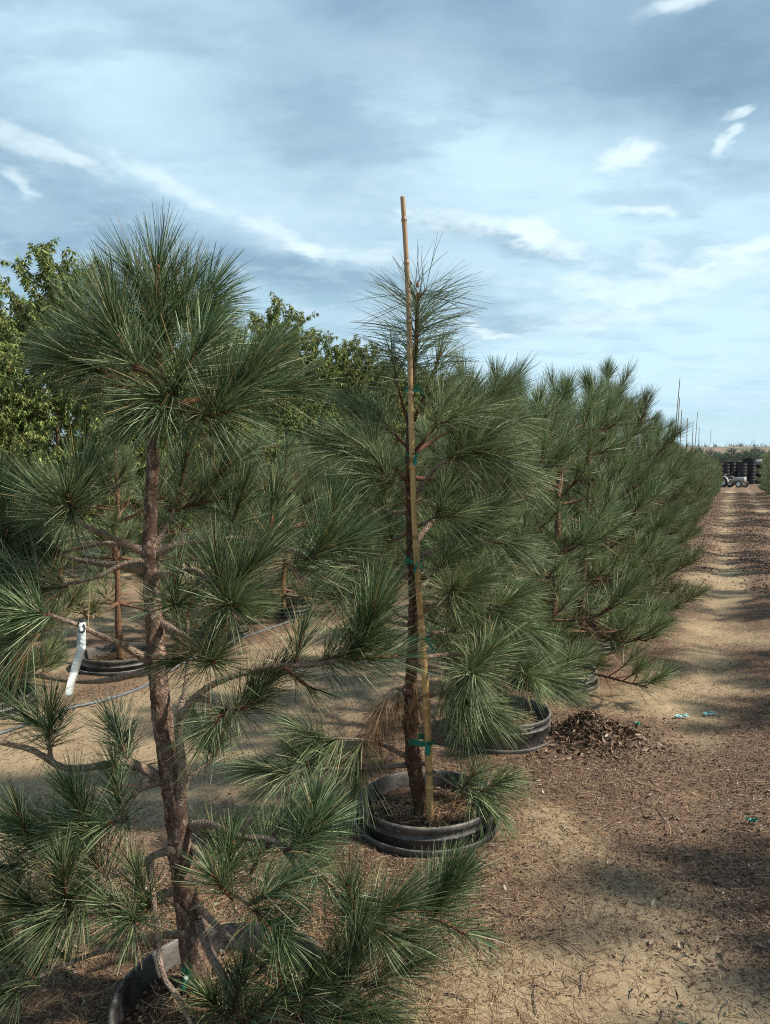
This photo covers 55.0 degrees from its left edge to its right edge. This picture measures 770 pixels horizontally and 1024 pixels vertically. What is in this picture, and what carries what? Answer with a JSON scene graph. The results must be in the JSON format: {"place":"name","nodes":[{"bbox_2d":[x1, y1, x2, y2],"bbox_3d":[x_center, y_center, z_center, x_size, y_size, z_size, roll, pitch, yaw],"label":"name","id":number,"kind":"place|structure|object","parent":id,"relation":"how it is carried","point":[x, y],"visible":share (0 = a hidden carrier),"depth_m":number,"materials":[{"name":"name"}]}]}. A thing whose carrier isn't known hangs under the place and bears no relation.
{"place":"outdoors","nodes":[
{"label":"outdoors","id":0,"kind":"place"},
{"bbox_2d":[0,470,769,1023],"bbox_3d":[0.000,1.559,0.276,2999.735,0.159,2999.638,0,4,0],"label":"ground","id":1,"kind":"structure","parent":0,"point":[716,626],"depth_m":3.59,"materials":[{"name":"soil"}]},
{"bbox_2d":[0,348,28,573],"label":"pear tree","id":2,"kind":"object","parent":1,"relation":"on","point":[3,370],"visible":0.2,"depth_m":7.94,"materials":[{"name":"green plant"}]},
{"bbox_2d":[0,680,37,719],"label":"nursery pot","id":3,"kind":"object","parent":1,"relation":"on","point":[31,697],"visible":0.23,"depth_m":4.86,"materials":[{"name":"black plastic"}]},
{"bbox_2d":[0,450,101,699],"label":"pine tree","id":4,"kind":"object","parent":3,"relation":"in","point":[55,657],"visible":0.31,"depth_m":4.93,"materials":[{"name":"green plant"}]},
{"bbox_2d":[0,311,73,519],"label":"pear tree","id":5,"kind":"object","parent":1,"relation":"on","point":[8,424],"visible":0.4,"depth_m":8.85,"materials":[{"name":"green plant"}]},
{"bbox_2d":[0,276,81,518],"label":"pear tree","id":6,"kind":"object","parent":1,"relation":"on","point":[5,317],"visible":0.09,"depth_m":10.98,"materials":[{"name":"green plant"}]},
{"bbox_2d":[0,237,142,576],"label":"pear tree","id":7,"kind":"object","parent":1,"relation":"on","point":[38,280],"visible":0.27,"depth_m":9.27,"materials":[{"name":"green plant"}]},
{"bbox_2d":[41,385,137,555],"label":"pear tree","id":8,"kind":"object","parent":1,"relation":"on","point":[101,553],"depth_m":12.53,"materials":[{"name":"green plant"}]},
{"bbox_2d":[78,642,146,676],"bbox_3d":[-2.151,1.208,5.976,0.665,0.165,0.659,0,4,0],"label":"nursery pot","id":9,"kind":"object","parent":1,"relation":"on","point":[101,660],"visible":0.6,"depth_m":5.75,"materials":[{"name":"black plastic"}]},
{"bbox_2d":[20,414,225,659],"bbox_3d":[-2.163,0.197,5.877,1.556,2.000,1.480,2,4,31],"label":"pine tree","id":10,"kind":"object","parent":9,"relation":"in","point":[117,604],"visible":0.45,"depth_m":5.83,"materials":[{"name":"green plant"}]},
{"bbox_2d":[47,325,191,574],"bbox_3d":[-3.834,-1.008,10.593,2.059,3.812,2.039,0,2,-25],"label":"pear tree","id":11,"kind":"object","parent":1,"relation":"on","point":[139,472],"visible":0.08,"depth_m":10.44,"materials":[{"name":"green plant"}]},
{"bbox_2d":[0,621,288,734],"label":"irrigation hose","id":12,"kind":"object","parent":1,"relation":"on","point":[83,704],"visible":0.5,"depth_m":5.15,"materials":[{"name":"grey plastic"}]},
{"bbox_2d":[99,333,214,565],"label":"pear tree","id":13,"kind":"object","parent":1,"relation":"on","point":[166,443],"visible":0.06,"depth_m":11.13,"materials":[{"name":"green plant"}]},
{"bbox_2d":[131,329,201,504],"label":"pear tree","id":14,"kind":"object","parent":1,"relation":"on","point":[166,375],"depth_m":14.22,"materials":[{"name":"green plant"}]},
{"bbox_2d":[160,335,266,553],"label":"pear tree","id":15,"kind":"object","parent":1,"relation":"on","point":[223,441],"visible":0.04,"depth_m":12.13,"materials":[{"name":"green plant"}]},
{"bbox_2d":[182,618,249,641],"bbox_3d":[-1.630,1.142,7.081,0.659,0.165,0.665,3,5,41],"label":"nursery pot","id":16,"kind":"object","parent":1,"relation":"on","point":[240,630],"visible":0.15,"depth_m":6.93,"materials":[{"name":"black plastic"}]},
{"bbox_2d":[120,428,300,631],"bbox_3d":[-1.601,0.142,6.969,1.630,2.045,1.556,1,4,11],"label":"pine tree","id":17,"kind":"object","parent":16,"relation":"in","point":[163,515],"visible":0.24,"depth_m":6.91,"materials":[{"name":"green plant"}]},
{"bbox_2d":[108,922,344,1023],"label":"nursery pot","id":18,"kind":"object","parent":1,"relation":"on","point":[140,996],"visible":0.34,"depth_m":2.20,"materials":[{"name":"black plastic"}]},
{"bbox_2d":[0,196,520,1023],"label":"pine tree","id":19,"kind":"object","parent":18,"relation":"in","point":[104,338],"visible":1,"depth_m":1.98,"materials":[{"name":"green plant"}]},
{"bbox_2d":[65,619,85,696],"bbox_3d":[-0.806,0.386,1.939,0.050,0.200,0.050,3,4,37],"label":"plant tag","id":20,"kind":"object","parent":19,"relation":"hanging from","point":[80,651],"visible":1,"depth_m":1.94,"materials":[{"name":"white plastic"}]},
{"bbox_2d":[180,964,195,993],"bbox_3d":[-0.570,1.358,2.152,0.049,0.071,0.058,-1,4,-13],"label":"plant tie","id":21,"kind":"object","parent":19,"relation":"attached to","point":[187,972],"visible":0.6,"depth_m":2.14,"materials":[{"name":"green plastic"}]},
{"bbox_2d":[191,314,297,533],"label":"pear tree","id":22,"kind":"object","parent":1,"relation":"on","point":[282,422],"visible":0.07,"depth_m":12.92,"materials":[{"name":"green plant"}]},
{"bbox_2d":[251,399,293,530],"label":"pear tree","id":23,"kind":"object","parent":1,"relation":"on","point":[271,403],"visible":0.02,"depth_m":17.05,"materials":[{"name":"green plant"}]},
{"bbox_2d":[230,292,337,521],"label":"pear tree","id":24,"kind":"object","parent":1,"relation":"on","point":[276,309],"visible":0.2,"depth_m":13.48,"materials":[{"name":"green plant"}]},
{"bbox_2d":[258,598,312,618],"bbox_3d":[-1.127,1.080,8.158,0.659,0.165,0.665,-1,4,-16],"label":"nursery pot","id":25,"kind":"object","parent":1,"relation":"on","point":[282,614],"visible":0.44,"depth_m":7.88,"materials":[{"name":"black plastic"}]},
{"bbox_2d":[217,423,362,609],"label":"pine tree","id":26,"kind":"object","parent":25,"relation":"in","point":[302,471],"visible":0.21,"depth_m":8.03,"materials":[{"name":"green plant"}]},
{"bbox_2d":[272,322,350,521],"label":"pear tree","id":27,"kind":"object","parent":1,"relation":"on","point":[318,339],"visible":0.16,"depth_m":14.65,"materials":[{"name":"green plant"}]},
{"bbox_2d":[311,333,375,508],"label":"pear tree","id":28,"kind":"object","parent":1,"relation":"on","point":[346,370],"visible":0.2,"depth_m":15.55,"materials":[{"name":"green plant"}]},
{"bbox_2d":[335,334,403,452],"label":"pear tree","id":29,"kind":"object","parent":1,"relation":"on","point":[369,372],"visible":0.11,"depth_m":16.54,"materials":[{"name":"green plant"}]},
{"bbox_2d":[0,603,769,1023],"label":"fallen needles","id":30,"kind":"object","parent":1,"relation":"on","point":[430,1003],"visible":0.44,"depth_m":2.69,"materials":[{"name":"brown plant"}]},
{"bbox_2d":[0,492,769,1023],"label":"leaf litter","id":31,"kind":"object","parent":1,"relation":"on","point":[720,736],"visible":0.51,"depth_m":3.36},
{"bbox_2d":[369,351,427,502],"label":"pear tree","id":32,"kind":"object","parent":1,"relation":"on","point":[402,433],"visible":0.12,"depth_m":17.68,"materials":[{"name":"green plant"}]},
{"bbox_2d":[389,356,445,507],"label":"pear tree","id":33,"kind":"object","parent":1,"relation":"on","point":[417,395],"visible":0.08,"depth_m":18.51,"materials":[{"name":"green plant"}]},
{"bbox_2d":[354,770,499,857],"bbox_3d":[0.190,1.375,3.372,0.665,0.179,0.659,0,4,0],"label":"nursery pot","id":34,"kind":"object","parent":1,"relation":"on","point":[402,829],"visible":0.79,"depth_m":3.27,"materials":[{"name":"black plastic"}]},
{"bbox_2d":[213,232,601,847],"bbox_3d":[0.150,0.118,3.353,1.728,2.604,1.058,0,4,0],"label":"pine tree","id":35,"kind":"object","parent":34,"relation":"in","point":[470,710],"visible":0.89,"depth_m":3.19,"materials":[{"name":"green plant"}]},
{"bbox_2d":[400,196,433,822],"bbox_3d":[0.141,0.041,3.209,0.154,2.751,0.041,0,4,0],"label":"bamboo stake","id":36,"kind":"object","parent":34,"relation":"in","point":[429,786],"visible":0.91,"depth_m":3.20,"materials":[{"name":"brown wood"}]},
{"bbox_2d":[406,452,417,464],"bbox_3d":[0.118,-0.231,3.194,0.052,0.057,0.081,0,4,0],"label":"plant tie","id":37,"kind":"object","parent":36,"relation":"attached to","point":[415,459],"visible":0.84,"depth_m":3.18,"materials":[{"name":"green plastic"}]},
{"bbox_2d":[405,556,423,572],"bbox_3d":[0.128,0.229,3.228,0.073,0.065,0.084,0,4,-7],"label":"plant tie","id":38,"kind":"object","parent":36,"relation":"attached to","point":[410,561],"visible":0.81,"depth_m":3.22,"materials":[{"name":"green plastic"}]},
{"bbox_2d":[405,384,423,394],"bbox_3d":[0.134,-0.523,3.187,0.094,0.047,0.046,3,4,36],"label":"plant tie","id":39,"kind":"object","parent":36,"relation":"attached to","point":[416,389],"visible":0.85,"depth_m":3.17,"materials":[{"name":"green plastic"}]},
{"bbox_2d":[408,734,435,755],"bbox_3d":[0.173,1.032,3.286,0.136,0.066,0.084,2,4,29],"label":"plant tie","id":40,"kind":"object","parent":36,"relation":"attached to","point":[422,744],"visible":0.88,"depth_m":3.26,"materials":[{"name":"green plastic"}]},
{"bbox_2d":[408,633,435,650],"bbox_3d":[0.159,0.571,3.244,0.090,0.058,0.116,-2,4,-23],"label":"plant tie","id":41,"kind":"object","parent":36,"relation":"attached to","point":[430,645],"visible":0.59,"depth_m":3.22,"materials":[{"name":"green plastic"}]},
{"bbox_2d":[402,370,459,502],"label":"pear tree","id":42,"kind":"object","parent":1,"relation":"on","point":[434,406],"visible":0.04,"depth_m":19.92,"materials":[{"name":"green plant"}]},
{"bbox_2d":[444,694,550,754],"bbox_3d":[0.675,1.280,4.423,0.645,0.223,0.639,0,4,0],"label":"nursery pot","id":43,"kind":"object","parent":1,"relation":"on","point":[540,727],"visible":0.17,"depth_m":4.20,"materials":[{"name":"black plastic"}]},
{"bbox_2d":[387,343,660,716],"bbox_3d":[0.689,0.147,4.375,1.616,2.288,1.566,-3,4,-24],"label":"pine tree","id":44,"kind":"object","parent":43,"relation":"in","point":[559,454],"visible":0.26,"depth_m":4.26,"materials":[{"name":"green plant"}]},
{"bbox_2d":[510,661,598,693],"bbox_3d":[1.261,1.242,5.538,0.665,0.165,0.659,0,4,0],"label":"nursery pot","id":45,"kind":"object","parent":1,"relation":"on","point":[591,684],"visible":0.11,"depth_m":5.34,"materials":[{"name":"black plastic"}]},
{"bbox_2d":[424,364,692,704],"bbox_3d":[1.248,0.090,5.486,1.999,2.441,1.805,-1,4,-9],"label":"pine tree","id":46,"kind":"object","parent":45,"relation":"in","point":[595,424],"visible":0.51,"depth_m":5.19,"materials":[{"name":"green plant"}]},
{"bbox_2d":[554,627,622,654],"bbox_3d":[1.790,1.177,6.639,0.665,0.165,0.659,1,4,8],"label":"nursery pot","id":47,"kind":"object","parent":1,"relation":"on","point":[605,646],"visible":0.16,"depth_m":6.36,"materials":[{"name":"black plastic"}]},
{"bbox_2d":[472,357,692,652],"bbox_3d":[1.705,-0.059,6.516,1.822,2.569,2.105,2,4,29],"label":"pine tree","id":48,"kind":"object","parent":47,"relation":"in","point":[669,517],"visible":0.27,"depth_m":6.26,"materials":[{"name":"green plant"}]},
{"bbox_2d":[575,607,616,623],"bbox_3d":[2.291,1.089,7.725,0.659,0.165,0.665,3,5,41],"label":"nursery pot","id":49,"kind":"object","parent":1,"relation":"on","point":[592,619],"visible":0.05,"depth_m":7.47,"materials":[{"name":"black plastic"}]},
{"bbox_2d":[512,356,716,626],"bbox_3d":[2.279,-0.234,7.603,1.928,2.761,2.126,2,4,41],"label":"pine tree","id":50,"kind":"object","parent":49,"relation":"in","point":[689,557],"visible":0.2,"depth_m":7.49,"materials":[{"name":"green plant"}]},
{"bbox_2d":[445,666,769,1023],"bbox_3d":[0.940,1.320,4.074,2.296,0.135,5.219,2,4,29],"label":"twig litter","id":51,"kind":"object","parent":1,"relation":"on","point":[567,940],"visible":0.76,"depth_m":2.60,"materials":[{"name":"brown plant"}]},
{"bbox_2d":[509,710,732,776],"bbox_3d":[1.235,1.274,4.352,1.616,0.252,1.107,1,4,9],"label":"leaf heap","id":52,"kind":"object","parent":1,"relation":"on","point":[596,723],"visible":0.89,"depth_m":4.26,"materials":[{"name":"brown plant"}]},
{"bbox_2d":[644,577,658,589],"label":"nursery pot","id":53,"kind":"object","parent":1,"relation":"on","point":[652,582],"visible":0.06,"depth_m":9.63,"materials":[{"name":"black plastic"}]},
{"bbox_2d":[579,403,700,579],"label":"pine tree","id":54,"kind":"object","parent":53,"relation":"in","point":[671,452],"visible":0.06,"depth_m":9.54,"materials":[{"name":"green plant"}]},
{"bbox_2d":[674,379,679,443],"bbox_3d":[6.697,-1.271,17.158,0.038,3.600,0.027,3,4,0],"label":"bamboo stake","id":55,"kind":"object","parent":1,"relation":"on","point":[677,402],"visible":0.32,"depth_m":17.08,"materials":[{"name":"brown wood"}]},
{"bbox_2d":[668,441,699,527],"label":"pine tree","id":56,"kind":"object","parent":1,"relation":"on","point":[697,467],"visible":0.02,"depth_m":16.10,"materials":[{"name":"green plant"}]},
{"bbox_2d":[677,442,706,503],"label":"pine tree","id":57,"kind":"object","parent":1,"relation":"on","point":[700,490],"visible":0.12,"depth_m":16.98,"materials":[{"name":"green plant"}]},
{"bbox_2d":[681,446,710,517],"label":"pine tree","id":58,"kind":"object","parent":1,"relation":"on","point":[691,448],"visible":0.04,"depth_m":19.22,"materials":[{"name":"green plant"}]},
{"bbox_2d":[688,456,710,525],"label":"pine tree","id":59,"kind":"object","parent":1,"relation":"on","point":[706,496],"visible":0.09,"depth_m":18.26,"materials":[{"name":"green plant"}]},
{"bbox_2d":[692,451,713,510],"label":"pine tree","id":60,"kind":"object","parent":1,"relation":"on","point":[705,475],"visible":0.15,"depth_m":21.50,"materials":[{"name":"green plant"}]},
{"bbox_2d":[637,784,769,1023],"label":"dry leaves","id":61,"kind":"object","parent":1,"relation":"on","point":[692,983],"visible":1,"depth_m":2.70,"materials":[{"name":"brown plant"}]},
{"bbox_2d":[694,448,713,508],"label":"pine tree","id":62,"kind":"object","parent":1,"relation":"on","point":[698,453],"visible":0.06,"depth_m":24.74,"materials":[{"name":"green plant"}]},
{"bbox_2d":[693,446,715,495],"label":"pine tree","id":63,"kind":"object","parent":1,"relation":"on","point":[695,451],"visible":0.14,"depth_m":22.68,"materials":[{"name":"green plant"}]},
{"bbox_2d":[698,455,715,495],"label":"pine tree","id":64,"kind":"object","parent":1,"relation":"on","point":[712,493],"visible":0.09,"depth_m":23.75,"materials":[{"name":"green plant"}]},
{"bbox_2d":[697,455,718,500],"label":"pine tree","id":65,"kind":"object","parent":1,"relation":"on","point":[710,481],"visible":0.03,"depth_m":25.90,"materials":[{"name":"green plant"}]},
{"bbox_2d":[700,452,718,501],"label":"pine tree","id":66,"kind":"object","parent":1,"relation":"on","point":[715,486],"visible":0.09,"depth_m":28.09,"materials":[{"name":"green plant"}]},
{"bbox_2d":[705,448,714,458],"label":"pine tree","id":67,"kind":"object","parent":1,"relation":"on","point":[711,451],"visible":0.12,"depth_m":84.02,"materials":[{"name":"green plant"}]},
{"bbox_2d":[708,455,722,492],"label":"pine tree","id":68,"kind":"object","parent":1,"relation":"on","point":[719,475],"visible":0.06,"depth_m":38.90,"materials":[{"name":"green plant"}]},
{"bbox_2d":[714,453,726,464],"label":"pine tree","id":69,"kind":"object","parent":1,"relation":"on","point":[722,460],"visible":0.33,"depth_m":79.47,"materials":[{"name":"green plant"}]},
{"bbox_2d":[719,454,731,464],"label":"pine tree","id":70,"kind":"object","parent":1,"relation":"on","point":[728,458],"visible":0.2,"depth_m":79.38,"materials":[{"name":"green plant"}]},
{"bbox_2d":[721,465,729,476],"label":"nursery pot stack","id":71,"kind":"object","parent":1,"relation":"on","point":[726,469],"visible":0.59,"depth_m":65.60,"materials":[{"name":"plastic"}]},
{"bbox_2d":[727,462,735,476],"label":"nursery pot stack","id":72,"kind":"object","parent":1,"relation":"on","point":[732,468],"visible":0.59,"depth_m":66.08,"materials":[{"name":"plastic"}]},
{"bbox_2d":[723,447,740,461],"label":"pine tree","id":73,"kind":"object","parent":1,"relation":"on","point":[730,456],"visible":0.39,"depth_m":83.68,"materials":[{"name":"green plant"}]},
{"bbox_2d":[721,474,748,487],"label":"tractor","id":74,"kind":"object","parent":1,"relation":"on","point":[737,482],"visible":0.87,"depth_m":56.55,"materials":[{"name":"beige paint"}]},
{"bbox_2d":[738,463,746,479],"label":"nursery pot stack","id":75,"kind":"object","parent":1,"relation":"on","point":[742,469],"visible":0.8,"depth_m":64.61,"materials":[{"name":"plastic"}]},
{"bbox_2d":[738,449,751,461],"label":"pine tree","id":76,"kind":"object","parent":1,"relation":"on","point":[744,454],"visible":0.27,"depth_m":79.01,"materials":[{"name":"green plant"}]},
{"bbox_2d":[745,816,757,822],"bbox_3d":[1.633,1.369,3.290,0.052,0.021,0.047,0,4,0],"label":"tape scrap","id":77,"kind":"object","parent":1,"relation":"on","point":[753,819],"visible":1,"depth_m":3.29,"materials":[{"name":"green plastic"}]},
{"bbox_2d":[747,459,755,483],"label":"nursery pot stack","id":78,"kind":"object","parent":1,"relation":"on","point":[751,471],"visible":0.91,"depth_m":65.62,"materials":[{"name":"plastic"}]},
{"bbox_2d":[747,449,759,458],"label":"pine tree","id":79,"kind":"object","parent":1,"relation":"on","point":[752,453],"visible":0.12,"depth_m":79.30,"materials":[{"name":"green plant"}]},
{"bbox_2d":[747,446,763,457],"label":"pine tree","id":80,"kind":"object","parent":1,"relation":"on","point":[756,451],"visible":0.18,"depth_m":80.42,"materials":[{"name":"green plant"}]},
{"bbox_2d":[756,461,763,483],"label":"nursery pot stack","id":81,"kind":"object","parent":1,"relation":"on","point":[757,474],"visible":0.22,"depth_m":66.71,"materials":[{"name":"plastic"}]},
{"bbox_2d":[754,455,768,492],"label":"pine tree","id":82,"kind":"object","parent":1,"relation":"on","point":[761,474],"visible":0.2,"depth_m":42.66,"materials":[{"name":"green plant"}]},
{"bbox_2d":[754,452,769,488],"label":"pine tree","id":83,"kind":"object","parent":1,"relation":"on","point":[758,472],"visible":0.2,"depth_m":44.80,"materials":[{"name":"green plant"}]},
{"bbox_2d":[757,450,769,492],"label":"pine tree","id":84,"kind":"object","parent":1,"relation":"on","point":[761,469],"visible":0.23,"depth_m":43.61,"materials":[{"name":"green plant"}]},
{"bbox_2d":[758,454,769,492],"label":"pine tree","id":85,"kind":"object","parent":1,"relation":"on","point":[764,474],"visible":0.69,"depth_m":36.14,"materials":[{"name":"green plant"}]},
{"bbox_2d":[758,454,769,487],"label":"pine tree","id":86,"kind":"object","parent":1,"relation":"on","point":[765,456],"visible":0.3,"depth_m":40.38,"materials":[{"name":"green plant"}]},
{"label":"nursery pot","id":87,"kind":"object","parent":1,"relation":"on","visible":0},
{"bbox_2d":[647,459,692,535],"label":"pine tree","id":88,"kind":"object","parent":87,"relation":"in","point":[665,491],"visible":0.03,"depth_m":12.68,"materials":[{"name":"green plant"}]},
{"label":"nursery pot","id":89,"kind":"object","parent":1,"relation":"on","visible":0},
{"bbox_2d":[658,443,706,534],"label":"pine tree","id":90,"kind":"object","parent":89,"relation":"in","point":[698,506],"visible":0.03,"depth_m":14.03,"materials":[{"name":"green plant"}]},
{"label":"nursery pot","id":91,"kind":"object","parent":1,"relation":"on","visible":0},
{"bbox_2d":[656,438,709,538],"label":"pine tree","id":92,"kind":"object","parent":91,"relation":"in","point":[693,500],"visible":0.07,"depth_m":15.05,"materials":[{"name":"green plant"}]},
{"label":"nursery pot","id":93,"kind":"object","parent":1,"relation":"on","visible":0},
{"bbox_2d":[288,436,402,589],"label":"pine tree","id":94,"kind":"object","parent":93,"relation":"in","point":[387,546],"visible":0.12,"depth_m":8.93,"materials":[{"name":"green plant"}]},
{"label":"nursery pot","id":95,"kind":"object","parent":1,"relation":"on","visible":0},
{"bbox_2d":[325,418,448,571],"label":"pine tree","id":96,"kind":"object","parent":95,"relation":"in","point":[421,472],"visible":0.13,"depth_m":10.00,"materials":[{"name":"green plant"}]},
{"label":"nursery pot","id":97,"kind":"object","parent":1,"relation":"on","visible":0},
{"bbox_2d":[372,430,475,559],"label":"pine tree","id":98,"kind":"object","parent":97,"relation":"in","point":[420,454],"visible":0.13,"depth_m":11.05,"materials":[{"name":"green plant"}]},
{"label":"nursery pot","id":99,"kind":"object","parent":1,"relation":"on","visible":0},
{"bbox_2d":[396,431,486,540],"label":"pine tree","id":100,"kind":"object","parent":99,"relation":"in","point":[433,475],"visible":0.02,"depth_m":12.23,"materials":[{"name":"green plant"}]},
{"bbox_2d":[0,0,769,457],"label":"sky","id":101,"kind":"structure","parent":0,"point":[603,166],"materials":[{"name":"blue"}]},
{"bbox_2d":[270,446,769,471],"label":"hill","id":102,"kind":"structure","parent":0,"point":[724,449],"depth_m":163.85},
{"bbox_2d":[678,438,769,446],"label":"hilltop weeds","id":103,"kind":"object","parent":102,"relation":"on","point":[754,445],"visible":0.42,"depth_m":173.33,"materials":[{"name":"green plant"}]},
{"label":"nursery pot","id":104,"kind":"object","parent":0,"visible":0},
{"bbox_2d":[569,396,693,566],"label":"pine tree","id":105,"kind":"object","parent":104,"relation":"in","point":[659,435],"visible":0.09,"depth_m":8.62,"materials":[{"name":"green plant"}]},
{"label":"nursery pot","id":106,"kind":"object","parent":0,"visible":0},
{"bbox_2d":[646,442,697,555],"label":"pine tree","id":107,"kind":"object","parent":106,"relation":"in","point":[681,508],"visible":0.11,"depth_m":11.91,"materials":[{"name":"green plant"}]},
{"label":"nursery pot","id":108,"kind":"object","parent":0,"visible":0},
{"bbox_2d":[598,417,702,565],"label":"pine tree","id":109,"kind":"object","parent":108,"relation":"in","point":[677,494],"visible":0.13,"depth_m":10.75,"materials":[{"name":"green plant"}]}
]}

